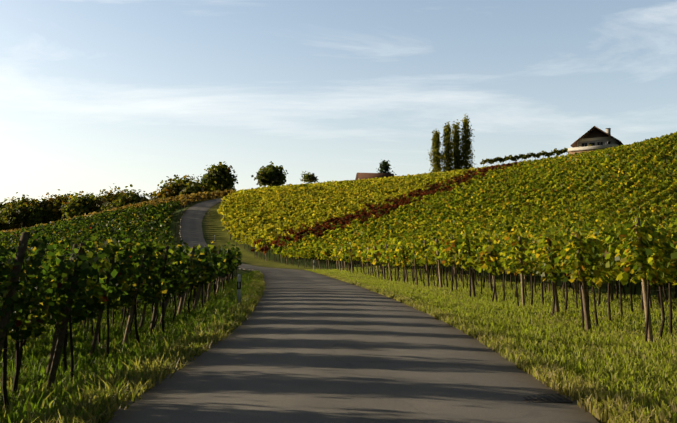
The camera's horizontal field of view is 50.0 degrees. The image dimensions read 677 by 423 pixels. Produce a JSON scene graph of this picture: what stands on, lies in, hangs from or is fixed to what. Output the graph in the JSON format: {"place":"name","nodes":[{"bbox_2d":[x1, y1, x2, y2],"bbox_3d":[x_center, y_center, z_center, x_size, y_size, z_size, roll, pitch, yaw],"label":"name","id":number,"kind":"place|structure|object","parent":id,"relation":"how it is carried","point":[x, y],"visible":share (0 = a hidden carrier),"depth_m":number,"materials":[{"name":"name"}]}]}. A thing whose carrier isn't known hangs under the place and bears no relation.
{"place":"outdoors","nodes":[
{"label":"outdoors","id":0,"kind":"place"},
{"bbox_2d":[0,149,676,422],"bbox_3d":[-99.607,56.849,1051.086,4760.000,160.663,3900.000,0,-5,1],"label":"ground","id":1,"kind":"structure","parent":0,"point":[212,225],"depth_m":35.08,"materials":[{"name":"green plant"}]},
{"bbox_2d":[0,270,265,422],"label":"verge grass","id":2,"kind":"structure","parent":1,"relation":"on","point":[33,397],"depth_m":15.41,"materials":[{"name":"green plant"}]},
{"bbox_2d":[0,161,288,230],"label":"tree line","id":3,"kind":"object","parent":1,"relation":"on","point":[67,206],"depth_m":237.97,"materials":[{"name":"green plant"}]},
{"bbox_2d":[113,213,261,414],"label":"road shoulder","id":4,"kind":"object","parent":1,"relation":"on","point":[183,246],"visible":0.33,"depth_m":82.59},
{"bbox_2d":[237,274,240,302],"bbox_3d":[-3.223,2.567,23.483,0.127,1.070,0.100,0,-5,1],"label":"roadside marker post","id":5,"kind":"object","parent":1,"relation":"on","point":[239,290],"visible":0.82,"depth_m":23.44,"materials":[{"name":"white plastic"}]},
{"bbox_2d":[0,142,674,390],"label":"vineyard posts","id":6,"kind":"object","parent":1,"relation":"on","point":[55,353],"visible":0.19,"depth_m":18.09,"materials":[{"name":"brown wood"}]},
{"bbox_2d":[0,131,676,340],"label":"vine leaves","id":7,"kind":"object","parent":1,"relation":"on","point":[474,208],"visible":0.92,"depth_m":85.62,"materials":[{"name":"green plant"}]},
{"bbox_2d":[1,243,676,348],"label":"trellis wires","id":8,"kind":"object","parent":1,"relation":"on","point":[221,277],"visible":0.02,"depth_m":18.09,"materials":[{"name":"grey metal"}]},
{"bbox_2d":[2,165,676,414],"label":"vine trunks","id":9,"kind":"object","parent":1,"relation":"on","point":[20,345],"visible":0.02,"depth_m":22.16,"materials":[{"name":"brown plant"}]},
{"bbox_2d":[300,144,591,182],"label":"hilltop trees","id":10,"kind":"object","parent":1,"relation":"on","point":[384,167],"depth_m":180.96,"materials":[{"name":"green plant"}]},
{"bbox_2d":[428,114,475,172],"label":"poplar trees","id":11,"kind":"object","parent":1,"relation":"on","point":[463,148],"depth_m":217.12,"materials":[{"name":"green plant"}]},
{"bbox_2d":[304,264,676,422],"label":"verge grass","id":12,"kind":"structure","parent":1,"relation":"on","point":[562,353],"depth_m":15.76,"materials":[{"name":"green plant"}]},
{"bbox_2d":[523,394,572,402],"bbox_3d":[2.223,2.055,7.914,0.508,0.055,0.513,0,-5,1],"label":"drain grate","id":13,"kind":"object","parent":1,"relation":"on","point":[554,398],"visible":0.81,"depth_m":7.81,"materials":[{"name":"metal"}]},
{"bbox_2d":[568,128,620,153],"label":"house wall","id":14,"kind":"structure","parent":1,"relation":"on","point":[587,148],"depth_m":175.68,"materials":[{"name":"white paint"}]},
{"bbox_2d":[571,126,623,147],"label":"house roof","id":15,"kind":"structure","parent":14,"relation":"on","point":[574,144],"depth_m":177.88,"materials":[{"name":"brown tile"}]},
{"bbox_2d":[0,0,676,204],"label":"sky","id":16,"kind":"structure","parent":0,"point":[96,95],"materials":[{"name":"blue"}]},
{"bbox_2d":[108,198,598,422],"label":"road","id":17,"kind":"structure","parent":0,"point":[303,346],"depth_m":9.56,"materials":[{"name":"grey asphalt"}]},
{"bbox_2d":[355,173,393,179],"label":"roof","id":18,"kind":"structure","parent":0,"point":[360,176],"depth_m":199.31,"materials":[{"name":"brown tile"}]},
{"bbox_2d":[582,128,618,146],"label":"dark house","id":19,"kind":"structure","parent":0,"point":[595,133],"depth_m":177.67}
]}

